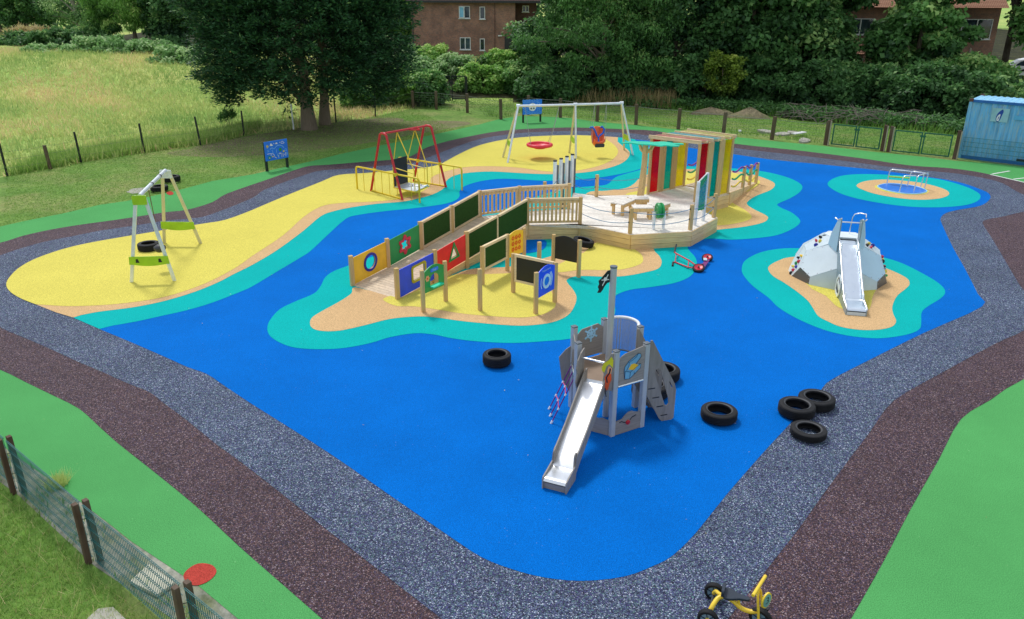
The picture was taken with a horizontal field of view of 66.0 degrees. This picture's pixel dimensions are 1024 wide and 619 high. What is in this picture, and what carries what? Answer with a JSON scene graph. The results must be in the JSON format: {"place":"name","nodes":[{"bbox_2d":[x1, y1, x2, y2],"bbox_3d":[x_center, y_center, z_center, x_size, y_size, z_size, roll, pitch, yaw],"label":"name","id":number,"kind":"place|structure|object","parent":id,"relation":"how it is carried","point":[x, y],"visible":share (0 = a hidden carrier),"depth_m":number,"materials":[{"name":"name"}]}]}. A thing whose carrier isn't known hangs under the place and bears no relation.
{"place":"outdoors","nodes":[
{"label":"outdoors","id":0,"kind":"place"},
{"bbox_2d":[113,32,411,46],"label":"scrub floor","id":1,"kind":"structure","parent":0,"point":[127,37],"depth_m":89.50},
{"bbox_2d":[77,0,150,38],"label":"weeping birch","id":2,"kind":"object","parent":1,"relation":"on","point":[108,12],"visible":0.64,"depth_m":77.43,"materials":[{"name":"green plant"}]},
{"bbox_2d":[130,0,196,40],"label":"copper tree","id":3,"kind":"object","parent":1,"relation":"on","point":[161,19],"visible":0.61,"depth_m":75.62,"materials":[{"name":"green plant"}]},
{"bbox_2d":[193,117,403,150],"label":"bare soil","id":4,"kind":"structure","parent":0,"point":[306,134],"depth_m":44.01,"materials":[{"name":"soil"}]},
{"bbox_2d":[167,121,469,156],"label":"worn lawn","id":5,"kind":"structure","parent":0,"point":[450,124],"depth_m":41.78,"materials":[{"name":"plant"}]},
{"bbox_2d":[446,78,512,97],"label":"scrub floor","id":6,"kind":"structure","parent":0,"point":[482,95],"depth_m":58.46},
{"bbox_2d":[415,42,452,64],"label":"bush","id":7,"kind":"object","parent":6,"relation":"on","point":[431,52],"visible":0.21,"depth_m":66.79,"materials":[{"name":"green plant"}]},
{"bbox_2d":[432,52,476,78],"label":"bush","id":8,"kind":"object","parent":6,"relation":"on","point":[448,63],"visible":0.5,"depth_m":62.53,"materials":[{"name":"green plant"}]},
{"bbox_2d":[406,0,540,55],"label":"brick house","id":9,"kind":"structure","parent":6,"relation":"on","point":[470,27],"depth_m":69.70,"materials":[{"name":"brick"}]},
{"bbox_2d":[450,60,506,93],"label":"bush","id":10,"kind":"object","parent":6,"relation":"on","point":[486,79],"visible":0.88,"depth_m":58.85,"materials":[{"name":"green plant"}]},
{"bbox_2d":[479,47,523,68],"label":"bush","id":11,"kind":"object","parent":6,"relation":"on","point":[499,56],"visible":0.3,"depth_m":61.99,"materials":[{"name":"green plant"}]},
{"bbox_2d":[13,139,990,580],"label":"blue rubber sea","id":12,"kind":"structure","parent":0,"point":[455,439],"depth_m":16.06,"materials":[{"name":"rubber"}]},
{"bbox_2d":[7,137,649,328],"bbox_3d":[-3.401,-4.879,31.871,9.463,0.001,30.914,17,27,35],"label":"teal rubber bay","id":13,"kind":"object","parent":12,"relation":"on","point":[308,239],"visible":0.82,"depth_m":24.64,"materials":[{"name":"rubber"}]},
{"bbox_2d":[12,136,629,316],"bbox_3d":[-3.920,-5.007,32.169,8.248,0.001,30.778,17,27,35],"label":"rubber ground border","id":14,"kind":"object","parent":13,"relation":"on","point":[311,217],"visible":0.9,"depth_m":27.52,"materials":[{"name":"rubber"}]},
{"bbox_2d":[6,135,617,305],"bbox_3d":[-4.278,-4.994,32.121,7.752,0.001,30.276,16,27,34],"label":"yellow rubber bay","id":15,"kind":"object","parent":14,"relation":"on","point":[93,273],"visible":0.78,"depth_m":24.80,"materials":[{"name":"rubber"}]},
{"bbox_2d":[129,169,201,281],"bbox_3d":[-10.120,-2.555,22.841,1.238,2.495,3.783,-3,22,-8],"label":"tyre swing","id":16,"kind":"object","parent":15,"relation":"on","point":[140,198],"visible":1,"depth_m":21.50,"materials":[{"name":"metal"}]},
{"bbox_2d":[502,101,633,162],"bbox_3d":[2.730,-8.623,37.834,6.732,2.624,1.489,-7,23,-17],"label":"double swing","id":17,"kind":"object","parent":15,"relation":"on","point":[573,139],"visible":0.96,"depth_m":37.37,"materials":[{"name":"metal"}]},
{"bbox_2d":[590,105,606,147],"bbox_3d":[4.094,-8.740,37.531,0.796,1.970,0.723,0,22,0],"label":"harness swing","id":18,"kind":"object","parent":17,"relation":"hanging from","point":[597,137],"visible":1,"depth_m":37.66,"materials":[{"name":"orange plastic"}]},
{"bbox_2d":[355,124,462,202],"bbox_3d":[-4.125,-5.896,31.186,3.561,2.483,2.708,16,27,34],"label":"wheelchair swing","id":19,"kind":"object","parent":14,"relation":"on","point":[400,174],"visible":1,"depth_m":30.92,"materials":[{"name":"red paint"}]},
{"bbox_2d":[482,348,510,367],"bbox_3d":[-0.326,1.042,16.954,0.618,0.244,0.618,0,22,0],"label":"tyre","id":20,"kind":"object","parent":12,"relation":"on","point":[496,357],"visible":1,"depth_m":16.79,"materials":[{"name":"rubber"}]},
{"bbox_2d":[267,166,801,348],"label":"teal rubber island","id":21,"kind":"structure","parent":12,"relation":"on","point":[287,324],"depth_m":20.26,"materials":[{"name":"rubber"}]},
{"bbox_2d":[348,174,728,299],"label":"play platform","id":22,"kind":"structure","parent":21,"relation":"on","point":[457,235],"depth_m":24.75,"materials":[{"name":"beige wood"}]},
{"bbox_2d":[610,196,648,215],"bbox_3d":[3.991,-3.547,26.816,1.631,0.419,0.707,-17,28,-36],"label":"bench","id":23,"kind":"object","parent":22,"relation":"on","point":[624,202],"visible":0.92,"depth_m":26.66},
{"bbox_2d":[621,141,683,204],"bbox_3d":[4.806,-4.688,27.366,2.124,2.151,0.902,0,22,0],"label":"palm tree post","id":24,"kind":"object","parent":22,"relation":"on","point":[645,150],"visible":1,"depth_m":27.17,"materials":[{"name":"teal wood"}]},
{"bbox_2d":[646,129,736,201],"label":"rainbow tunnel","id":25,"kind":"structure","parent":22,"relation":"on","point":[667,165],"depth_m":28.68,"materials":[{"name":"multicoloured wood"}]},
{"bbox_2d":[310,169,774,330],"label":"rubber ground border","id":26,"kind":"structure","parent":21,"relation":"on","point":[357,307],"depth_m":20.13,"materials":[{"name":"rubber"}]},
{"bbox_2d":[383,273,555,317],"bbox_3d":[-1.111,-0.444,20.937,4.468,0.001,3.374,0,22,0],"label":"yellow rubber patch","id":27,"kind":"object","parent":26,"relation":"on","point":[500,298],"visible":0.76,"depth_m":20.54,"materials":[{"name":"rubber"}]},
{"bbox_2d":[419,260,447,312],"bbox_3d":[-1.929,-0.577,19.815,0.193,1.160,1.011,15,26,32],"label":"shop panel","id":28,"kind":"object","parent":27,"relation":"on","point":[440,270],"visible":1,"depth_m":19.67,"materials":[{"name":"green plastic"}]},
{"bbox_2d":[511,253,557,313],"bbox_3d":[0.666,-0.736,20.228,0.851,1.170,1.680,-8,23,-19],"label":"blackboard panel","id":29,"kind":"object","parent":27,"relation":"on","point":[540,275],"visible":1,"depth_m":20.21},
{"bbox_2d":[480,227,525,284],"bbox_3d":[-0.251,-1.522,22.195,0.185,1.140,2.255,14,26,30],"label":"panel","id":30,"kind":"object","parent":26,"relation":"on","point":[498,250],"visible":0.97,"depth_m":22.10,"materials":[{"name":"wood"}]},
{"bbox_2d":[551,234,581,277],"bbox_3d":[1.523,-1.504,22.160,0.961,1.150,0.126,15,26,31],"label":"curved blackboard","id":31,"kind":"object","parent":26,"relation":"on","point":[566,248],"visible":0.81,"depth_m":22.06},
{"bbox_2d":[558,242,642,271],"bbox_3d":[2.850,-1.505,23.606,2.032,0.001,3.590,13,25,28],"label":"yellow rubber patch","id":32,"kind":"object","parent":26,"relation":"on","point":[598,256],"visible":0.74,"depth_m":23.59,"materials":[{"name":"rubber"}]},
{"bbox_2d":[626,171,759,224],"bbox_3d":[7.158,-4.615,31.331,4.891,0.001,9.000,8,23,18],"label":"yellow rubber patch","id":33,"kind":"object","parent":26,"relation":"on","point":[732,213],"visible":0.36,"depth_m":28.66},
{"bbox_2d":[685,161,759,204],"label":"exit ramp","id":34,"kind":"structure","parent":33,"relation":"on","point":[738,189],"depth_m":31.04,"materials":[{"name":"beige wood"}]},
{"bbox_2d":[553,154,575,208],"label":"tube chimes","id":35,"kind":"object","parent":21,"relation":"on","point":[566,169],"visible":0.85,"depth_m":28.60,"materials":[{"name":"silver metal"}]},
{"bbox_2d":[672,244,712,272],"bbox_3d":[5.214,-1.511,23.262,1.208,0.325,1.468,10,24,24],"label":"red scooter","id":36,"kind":"object","parent":21,"relation":"on","point":[700,268],"visible":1,"depth_m":23.09,"materials":[{"name":"metal"}]},
{"bbox_2d":[542,265,675,493],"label":"pirate ship tower","id":37,"kind":"structure","parent":12,"relation":"on","point":[593,382],"depth_m":14.12,"materials":[{"name":"silver metal"}]},
{"bbox_2d":[700,401,737,425],"bbox_3d":[3.890,1.951,14.822,0.678,0.204,0.678,-6,23,-16],"label":"tyre","id":38,"kind":"object","parent":12,"relation":"on","point":[710,417],"visible":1,"depth_m":14.68,"materials":[{"name":"rubber"}]},
{"bbox_2d":[778,396,815,420],"bbox_3d":[5.410,1.878,14.994,0.678,0.224,0.678,14,26,30],"label":"tyre","id":39,"kind":"object","parent":12,"relation":"on","point":[786,404],"visible":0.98,"depth_m":14.85,"materials":[{"name":"rubber"}]},
{"bbox_2d":[742,248,944,337],"bbox_3d":[9.182,-0.626,21.543,5.255,0.001,6.905,0,22,0],"label":"teal rubber atoll","id":40,"kind":"object","parent":12,"relation":"on","point":[917,296],"visible":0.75,"depth_m":20.87,"materials":[{"name":"rubber"}]},
{"bbox_2d":[768,257,909,329],"bbox_3d":[9.239,-0.578,21.414,3.729,0.001,5.697,0,22,0],"label":"rubber ground patch","id":41,"kind":"object","parent":40,"relation":"on","point":[880,314],"visible":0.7,"depth_m":20.48,"materials":[{"name":"rubber"}]},
{"bbox_2d":[788,213,887,315],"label":"climbing dome","id":42,"kind":"structure","parent":41,"relation":"on","point":[849,268],"depth_m":21.31,"materials":[{"name":"metal"}]},
{"bbox_2d":[806,283,875,311],"bbox_3d":[8.905,-0.572,21.386,1.826,0.001,3.272,13,25,29],"label":"yellow rubber atoll","id":43,"kind":"object","parent":41,"relation":"on","point":[830,294],"visible":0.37,"depth_m":20.95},
{"bbox_2d":[828,174,980,206],"bbox_3d":[15.931,-4.900,32.172,5.753,0.001,5.746,0,22,0],"label":"teal rubber ring","id":44,"kind":"object","parent":12,"relation":"on","point":[958,195],"visible":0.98,"depth_m":31.71,"materials":[{"name":"rubber"}]},
{"bbox_2d":[857,180,948,199],"bbox_3d":[15.945,-4.915,32.199,3.439,0.001,3.498,0,22,0],"label":"rubber ground ring","id":45,"kind":"object","parent":44,"relation":"on","point":[935,192],"visible":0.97,"depth_m":31.95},
{"bbox_2d":[875,185,928,194],"bbox_3d":[15.922,-4.924,32.209,2.015,0.001,1.960,0,22,0],"label":"yellow rubber ring","id":46,"kind":"object","parent":45,"relation":"on","point":[899,193],"visible":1,"depth_m":31.65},
{"bbox_2d":[877,169,928,193],"bbox_3d":[15.929,-5.249,32.092,1.742,0.717,1.816,-16,27,-35],"label":"roundabout","id":47,"kind":"object","parent":46,"relation":"on","point":[901,188],"visible":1,"depth_m":32.18,"materials":[{"name":"silver metal"}]},
{"bbox_2d":[0,131,1023,618],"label":"grey rubber band","id":48,"kind":"object","parent":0,"point":[760,513],"visible":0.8,"depth_m":13.59,"materials":[{"name":"rubber"}]},
{"bbox_2d":[790,420,827,442],"bbox_3d":[5.369,2.204,14.284,0.638,0.153,0.638,-11,25,-26],"label":"tyre","id":49,"kind":"object","parent":48,"relation":"on","point":[800,435],"visible":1,"depth_m":14.18,"materials":[{"name":"rubber"}]},
{"bbox_2d":[798,389,835,412],"bbox_3d":[5.911,1.762,15.313,0.688,0.204,0.688,-9,24,-23],"label":"tyre","id":50,"kind":"object","parent":48,"relation":"on","point":[828,403],"visible":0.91,"depth_m":15.27,"materials":[{"name":"rubber"}]},
{"bbox_2d":[0,127,1023,618],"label":"brown rubber band","id":51,"kind":"object","parent":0,"point":[830,557],"visible":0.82,"depth_m":13.16,"materials":[{"name":"rubber"}]},
{"bbox_2d":[697,575,771,618],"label":"yellow tricycle","id":52,"kind":"object","parent":51,"relation":"on","point":[715,592],"visible":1,"depth_m":9.99,"materials":[{"name":"metal"}]},
{"bbox_2d":[0,116,1023,618],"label":"green rubber path","id":53,"kind":"structure","parent":0,"point":[956,550],"depth_m":12.58,"materials":[{"name":"rubber"}]},
{"bbox_2d":[183,563,215,584],"bbox_3d":[-4.301,3.642,10.863,0.436,0.001,0.444,0,22,0],"label":"red rubber spot","id":54,"kind":"object","parent":53,"relation":"on","point":[199,573],"visible":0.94,"depth_m":10.87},
{"bbox_2d":[262,139,288,170],"bbox_3d":[-10.461,-6.855,35.002,0.124,1.300,1.218,16,27,34],"label":"picture board","id":55,"kind":"object","parent":53,"relation":"on","point":[275,149],"visible":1,"depth_m":34.84,"materials":[{"name":"blue plastic"}]},
{"bbox_2d":[960,137,1023,166],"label":"fence","id":56,"kind":"object","parent":53,"relation":"on","point":[993,149],"visible":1,"depth_m":36.90,"materials":[{"name":"green metal"}]},
{"bbox_2d":[0,103,1023,618],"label":"lawn","id":57,"kind":"structure","parent":0,"point":[440,113],"depth_m":32.98,"materials":[{"name":"plant"}]},
{"bbox_2d":[0,480,148,618],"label":"grass","id":58,"kind":"structure","parent":57,"relation":"on","point":[22,537],"depth_m":10.81,"materials":[{"name":"plant"}]},
{"bbox_2d":[0,449,236,618],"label":"concrete edging","id":59,"kind":"object","parent":57,"relation":"on","point":[211,602],"visible":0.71,"depth_m":11.19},
{"bbox_2d":[0,454,200,618],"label":"fence","id":60,"kind":"object","parent":59,"relation":"on","point":[79,542],"visible":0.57,"depth_m":11.59,"materials":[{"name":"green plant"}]},
{"bbox_2d":[0,435,223,618],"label":"fence","id":61,"kind":"object","parent":59,"relation":"on","point":[81,535],"visible":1,"depth_m":10.77,"materials":[{"name":"grey metal"}]},
{"bbox_2d":[130,564,174,596],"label":"concrete slab","id":62,"kind":"structure","parent":59,"relation":"on","point":[152,581],"depth_m":10.64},
{"bbox_2d":[0,91,410,176],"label":"stake fence","id":63,"kind":"object","parent":57,"relation":"on","point":[45,153],"visible":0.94,"depth_m":38.38,"materials":[{"name":"wood"}]},
{"bbox_2d":[0,109,454,225],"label":"lawn grass","id":64,"kind":"structure","parent":57,"relation":"on","point":[201,154],"depth_m":36.06,"materials":[{"name":"plant"}]},
{"bbox_2d":[165,0,427,130],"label":"broadleaf tree","id":65,"kind":"object","parent":57,"relation":"on","point":[252,28],"visible":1,"depth_m":41.46,"materials":[{"name":"green plant"}]},
{"bbox_2d":[409,68,450,106],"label":"bush","id":66,"kind":"object","parent":57,"relation":"on","point":[435,79],"visible":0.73,"depth_m":53.94,"materials":[{"name":"green plant"}]},
{"bbox_2d":[411,91,828,144],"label":"wire fence","id":67,"kind":"object","parent":57,"relation":"on","point":[724,123],"visible":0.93,"depth_m":47.27,"materials":[{"name":"metal"}]},
{"bbox_2d":[446,96,956,154],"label":"back lawn grass","id":68,"kind":"structure","parent":57,"relation":"on","point":[710,118],"depth_m":48.08,"materials":[{"name":"plant"}]},
{"bbox_2d":[727,107,769,118],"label":"soil heap","id":69,"kind":"object","parent":57,"relation":"on","point":[751,113],"visible":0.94,"depth_m":49.91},
{"bbox_2d":[542,93,965,134],"bbox_3d":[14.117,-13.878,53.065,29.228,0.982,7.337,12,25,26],"label":"undergrowth","id":70,"kind":"object","parent":57,"relation":"on","point":[930,129],"visible":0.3,"depth_m":48.27,"materials":[{"name":"green plant"}]},
{"bbox_2d":[831,124,882,149],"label":"double gate","id":71,"kind":"structure","parent":57,"relation":"on","point":[851,126],"depth_m":40.52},
{"bbox_2d":[886,126,894,151],"bbox_3d":[19.000,-8.541,39.569,0.226,1.280,0.167,12,25,26],"label":"gate post","id":72,"kind":"object","parent":57,"relation":"on","point":[890,138],"visible":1,"depth_m":39.51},
{"bbox_2d":[892,130,953,156],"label":"double gate","id":73,"kind":"structure","parent":72,"relation":"attached to","point":[921,136],"depth_m":38.82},
{"bbox_2d":[958,94,1023,164],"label":"shipping container","id":74,"kind":"object","parent":57,"relation":"on","point":[995,118],"visible":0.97,"depth_m":37.29,"materials":[{"name":"blue metal"}]},
{"bbox_2d":[0,0,1023,176],"bbox_3d":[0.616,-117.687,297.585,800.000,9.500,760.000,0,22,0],"label":"meadow ground","id":75,"kind":"structure","parent":0,"point":[1002,23],"depth_m":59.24,"materials":[{"name":"plant"}]},
{"bbox_2d":[0,0,61,28],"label":"field maple","id":76,"kind":"object","parent":75,"relation":"on","point":[23,11],"visible":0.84,"depth_m":91.96,"materials":[{"name":"green plant"}]},
{"bbox_2d":[19,40,82,52],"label":"hedge bush","id":77,"kind":"object","parent":75,"relation":"on","point":[39,47],"visible":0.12,"depth_m":71.87,"materials":[{"name":"green plant"}]},
{"bbox_2d":[11,25,103,46],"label":"hedge bush","id":78,"kind":"object","parent":75,"relation":"on","point":[54,34],"visible":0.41,"depth_m":77.26,"materials":[{"name":"green plant"}]},
{"bbox_2d":[30,0,125,25],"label":"airy birch","id":79,"kind":"object","parent":75,"relation":"on","point":[75,17],"visible":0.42,"depth_m":85.31,"materials":[{"name":"green plant"}]},
{"bbox_2d":[58,33,147,52],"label":"hedge bush","id":80,"kind":"object","parent":75,"relation":"on","point":[91,43],"visible":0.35,"depth_m":72.01,"materials":[{"name":"green plant"}]},
{"bbox_2d":[6,117,261,175],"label":"lush grass","id":81,"kind":"structure","parent":75,"relation":"on","point":[176,139],"depth_m":38.72,"materials":[{"name":"plant"}]},
{"bbox_2d":[101,37,185,53],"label":"hedge bush","id":82,"kind":"object","parent":75,"relation":"on","point":[142,44],"visible":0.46,"depth_m":70.98,"materials":[{"name":"green plant"}]},
{"bbox_2d":[145,44,211,64],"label":"hedge bush","id":83,"kind":"object","parent":75,"relation":"on","point":[174,51],"visible":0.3,"depth_m":66.90,"materials":[{"name":"green plant"}]},
{"bbox_2d":[334,77,396,108],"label":"bush","id":84,"kind":"object","parent":75,"relation":"on","point":[343,101],"visible":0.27,"depth_m":53.06,"materials":[{"name":"green plant"}]},
{"bbox_2d":[378,66,417,104],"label":"bush","id":85,"kind":"object","parent":75,"relation":"on","point":[406,98],"visible":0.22,"depth_m":54.03,"materials":[{"name":"green plant"}]},
{"bbox_2d":[6,0,1008,29],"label":"distant wood","id":86,"kind":"object","parent":75,"relation":"on","point":[539,5],"depth_m":104.60,"materials":[{"name":"green plant"}]},
{"bbox_2d":[562,85,680,107],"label":"dry weeds","id":87,"kind":"object","parent":75,"relation":"on","point":[602,98],"visible":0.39,"depth_m":55.12,"materials":[{"name":"plant"}]},
{"bbox_2d":[653,47,753,101],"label":"understorey bush","id":88,"kind":"object","parent":75,"relation":"on","point":[685,77],"visible":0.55,"depth_m":55.09,"materials":[{"name":"green plant"}]},
{"bbox_2d":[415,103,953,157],"bbox_3d":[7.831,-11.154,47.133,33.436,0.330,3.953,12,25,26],"label":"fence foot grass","id":89,"kind":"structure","parent":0,"point":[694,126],"depth_m":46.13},
{"bbox_2d":[693,172,708,225],"bbox_3d":[6.064,-3.550,25.282,0.110,1.598,0.783,15,26,32],"label":"xylophone panel","id":90,"kind":"object","parent":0,"point":[701,192],"visible":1,"depth_m":25.19,"materials":[{"name":"white plastic"}]},
{"bbox_2d":[513,29,1023,133],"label":"woodland floor","id":91,"kind":"structure","parent":0,"point":[999,45],"depth_m":76.35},
{"bbox_2d":[502,53,536,94],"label":"bush","id":92,"kind":"object","parent":91,"relation":"on","point":[513,70],"visible":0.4,"depth_m":57.94,"materials":[{"name":"green plant"}]},
{"bbox_2d":[476,9,626,77],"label":"thicket","id":93,"kind":"object","parent":91,"relation":"on","point":[530,29],"visible":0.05,"depth_m":61.76,"materials":[{"name":"green plant"}]},
{"bbox_2d":[513,61,594,103],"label":"understorey bush","id":94,"kind":"object","parent":91,"relation":"on","point":[553,84],"visible":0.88,"depth_m":55.25,"materials":[{"name":"green plant"}]},
{"bbox_2d":[508,0,690,87],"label":"willow tree","id":95,"kind":"object","parent":91,"relation":"on","point":[641,36],"visible":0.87,"depth_m":54.97,"materials":[{"name":"green plant"}]},
{"bbox_2d":[585,51,670,98],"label":"understorey bush","id":96,"kind":"object","parent":91,"relation":"on","point":[619,70],"visible":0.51,"depth_m":55.44,"materials":[{"name":"green plant"}]},
{"bbox_2d":[611,0,725,64],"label":"ash tree","id":97,"kind":"object","parent":91,"relation":"on","point":[699,10],"visible":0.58,"depth_m":55.15,"materials":[{"name":"green plant"}]},
{"bbox_2d":[702,49,748,99],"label":"golden shrub","id":98,"kind":"object","parent":91,"relation":"on","point":[730,77],"visible":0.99,"depth_m":54.06,"materials":[{"name":"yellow plant"}]},
{"bbox_2d":[674,0,856,73],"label":"maple tree","id":99,"kind":"object","parent":91,"relation":"on","point":[746,28],"visible":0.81,"depth_m":54.52,"materials":[{"name":"green plant"}]},
{"bbox_2d":[720,50,814,104],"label":"understorey bush","id":100,"kind":"object","parent":91,"relation":"on","point":[762,84],"visible":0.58,"depth_m":54.87,"materials":[{"name":"green plant"}]},
{"bbox_2d":[773,55,879,108],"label":"understorey bush","id":101,"kind":"object","parent":91,"relation":"on","point":[797,88],"visible":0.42,"depth_m":53.59,"materials":[{"name":"green plant"}]},
{"bbox_2d":[783,0,879,64],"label":"sycamore tree","id":102,"kind":"object","parent":91,"relation":"on","point":[839,22],"visible":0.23,"depth_m":55.03,"materials":[{"name":"green plant"}]},
{"bbox_2d":[775,103,933,128],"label":"twig pile","id":103,"kind":"object","parent":91,"relation":"on","point":[855,113],"visible":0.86,"depth_m":47.87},
{"bbox_2d":[824,61,927,112],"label":"understorey bush","id":104,"kind":"object","parent":91,"relation":"on","point":[854,88],"visible":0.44,"depth_m":52.23,"materials":[{"name":"green plant"}]},
{"bbox_2d":[872,58,970,117],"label":"understorey bush","id":105,"kind":"object","parent":91,"relation":"on","point":[908,88],"visible":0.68,"depth_m":49.70,"materials":[{"name":"green plant"}]},
{"bbox_2d":[858,0,987,97],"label":"spreading maple","id":106,"kind":"object","parent":91,"relation":"on","point":[901,26],"visible":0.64,"depth_m":53.30,"materials":[{"name":"green plant"}]},
{"bbox_2d":[846,0,1008,63],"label":"tiled house","id":107,"kind":"structure","parent":91,"relation":"on","point":[985,14],"depth_m":61.85,"materials":[{"name":"brown brick"}]},
{"bbox_2d":[901,48,1023,98],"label":"hazel tree","id":108,"kind":"object","parent":91,"relation":"on","point":[971,61],"visible":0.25,"depth_m":52.44,"materials":[{"name":"green plant"}]},
{"bbox_2d":[940,70,1023,119],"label":"dark shrub","id":109,"kind":"object","parent":91,"relation":"on","point":[956,99],"visible":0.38,"depth_m":48.05,"materials":[{"name":"green plant"}]},
{"bbox_2d":[983,0,1023,62],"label":"overhanging tree","id":110,"kind":"object","parent":91,"relation":"on","point":[1015,21],"visible":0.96,"depth_m":55.27,"materials":[{"name":"green plant"}]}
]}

